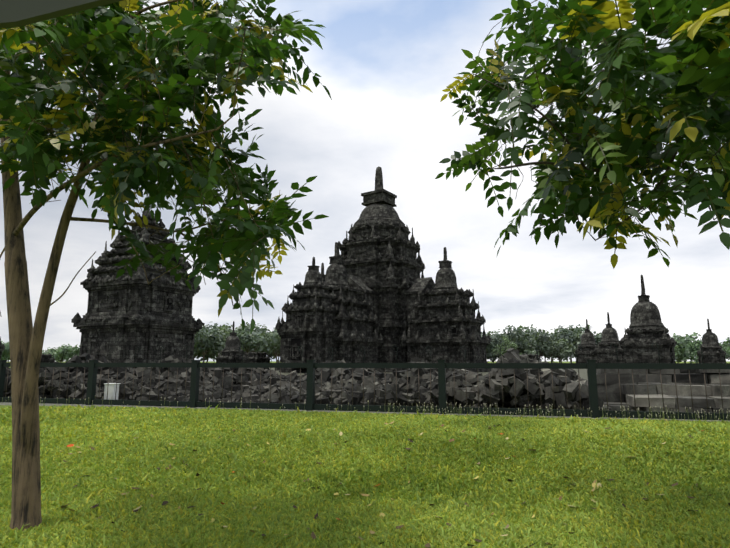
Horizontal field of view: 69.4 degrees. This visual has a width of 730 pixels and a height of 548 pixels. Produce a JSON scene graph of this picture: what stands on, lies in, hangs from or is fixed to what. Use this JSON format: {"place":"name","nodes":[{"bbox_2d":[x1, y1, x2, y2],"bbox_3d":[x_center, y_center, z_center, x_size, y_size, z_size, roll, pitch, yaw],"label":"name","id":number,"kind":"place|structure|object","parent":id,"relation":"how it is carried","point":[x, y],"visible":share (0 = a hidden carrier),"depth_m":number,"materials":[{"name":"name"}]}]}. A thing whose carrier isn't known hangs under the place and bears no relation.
{"place":"outdoors","nodes":[
{"label":"outdoors","id":0,"kind":"place"},
{"bbox_2d":[0,336,5,359],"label":"perwara","id":1,"kind":"structure","parent":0,"point":[2,347],"depth_m":82.11,"materials":[{"name":"stone"}]},
{"bbox_2d":[0,0,122,27],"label":"roof edge","id":2,"kind":"object","parent":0,"point":[16,13],"visible":1,"depth_m":1.53,"materials":[{"name":"grey paint"}]},
{"bbox_2d":[0,403,729,547],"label":"grass","id":3,"kind":"structure","parent":0,"point":[273,488],"depth_m":7.13,"materials":[{"name":"green plant"}]},
{"bbox_2d":[0,361,729,473],"bbox_3d":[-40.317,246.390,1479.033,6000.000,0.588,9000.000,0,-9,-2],"label":"ground","id":4,"kind":"structure","parent":0,"point":[3,406],"depth_m":588.71,"materials":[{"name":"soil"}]},
{"bbox_2d":[0,0,331,530],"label":"tree","id":5,"kind":"object","parent":4,"relation":"on","point":[101,38],"visible":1,"depth_m":4.73,"materials":[{"name":"green plant"}]},
{"bbox_2d":[0,342,729,421],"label":"steel fence","id":6,"kind":"object","parent":4,"relation":"on","point":[591,366],"visible":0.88,"depth_m":13.40,"materials":[{"name":"metal"}]},
{"bbox_2d":[0,421,729,547],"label":"lawn litter","id":7,"kind":"object","parent":4,"relation":"on","point":[313,536],"visible":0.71,"depth_m":6.51,"materials":[{"name":"plant"}]},
{"bbox_2d":[1,320,729,362],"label":"background trees","id":8,"kind":"object","parent":4,"relation":"on","point":[561,344],"visible":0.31,"depth_m":173.84,"materials":[{"name":"green plant"}]},
{"bbox_2d":[2,396,729,422],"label":"grass tufts","id":9,"kind":"object","parent":4,"relation":"on","point":[460,410],"visible":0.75,"depth_m":12.23,"materials":[{"name":"green plant"}]},
{"bbox_2d":[435,0,729,268],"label":"tree","id":10,"kind":"object","parent":4,"relation":"on","point":[618,152],"visible":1,"depth_m":4.51,"materials":[{"name":"green plant"}]},
{"bbox_2d":[0,0,729,360],"label":"sky","id":11,"kind":"structure","parent":0,"point":[385,66],"materials":[{"name":"white"}]},
{"bbox_2d":[8,368,729,420],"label":"compound yard","id":12,"kind":"structure","parent":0,"point":[583,373],"depth_m":54.10,"materials":[{"name":"grey stone"}]},
{"bbox_2d":[41,353,54,362],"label":"perwara","id":13,"kind":"structure","parent":12,"relation":"on","point":[47,358],"depth_m":69.49,"materials":[{"name":"stone"}]},
{"bbox_2d":[104,383,119,399],"bbox_3d":[-7.628,3.638,15.851,0.440,0.684,0.300,-2,-10,15],"label":"trash bin","id":14,"kind":"object","parent":12,"relation":"on","point":[112,390],"visible":0.69,"depth_m":15.77,"materials":[{"name":"grey paint"}]},
{"bbox_2d":[71,209,204,369],"bbox_3d":[-16.806,1.159,39.859,7.055,13.449,7.063,-4,-10,25],"label":"shrine","id":15,"kind":"object","parent":12,"relation":"on","point":[126,315],"visible":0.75,"depth_m":37.53,"materials":[{"name":"stone"}]},
{"bbox_2d":[216,321,248,373],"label":"small temple","id":16,"kind":"structure","parent":12,"relation":"on","point":[230,352],"depth_m":56.31,"materials":[{"name":"stone"}]},
{"bbox_2d":[246,351,270,369],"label":"ruins","id":17,"kind":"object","parent":12,"relation":"on","point":[259,357],"visible":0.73,"depth_m":67.86,"materials":[{"name":"stone"}]},
{"bbox_2d":[3,348,603,411],"bbox_3d":[-16.818,4.236,21.917,48.465,2.051,6.892,-2,-10,15],"label":"rubble pile","id":18,"kind":"object","parent":12,"relation":"on","point":[472,382],"visible":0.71,"depth_m":15.26,"materials":[{"name":"stone"}]},
{"bbox_2d":[275,166,491,372],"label":"temple","id":19,"kind":"structure","parent":12,"relation":"on","point":[374,294],"depth_m":67.05,"materials":[{"name":"stone"}]},
{"bbox_2d":[524,354,541,360],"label":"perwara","id":20,"kind":"structure","parent":12,"relation":"on","point":[533,357],"depth_m":72.84,"materials":[{"name":"stone"}]},
{"bbox_2d":[575,319,597,362],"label":"small temple","id":21,"kind":"structure","parent":12,"relation":"on","point":[588,349],"depth_m":123.89,"materials":[{"name":"stone"}]},
{"bbox_2d":[595,312,623,362],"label":"small temple","id":22,"kind":"structure","parent":12,"relation":"on","point":[604,351],"depth_m":105.97,"materials":[{"name":"stone"}]},
{"bbox_2d":[619,275,676,362],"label":"small temple","id":23,"kind":"structure","parent":12,"relation":"on","point":[645,330],"depth_m":59.07,"materials":[{"name":"stone"}]},
{"bbox_2d":[596,369,729,412],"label":"stacked blocks","id":24,"kind":"structure","parent":12,"relation":"on","point":[712,380],"depth_m":13.40,"materials":[{"name":"stone"}]},
{"bbox_2d":[697,319,725,362],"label":"small temple","id":25,"kind":"structure","parent":12,"relation":"on","point":[712,350],"depth_m":94.61,"materials":[{"name":"stone"}]}
]}

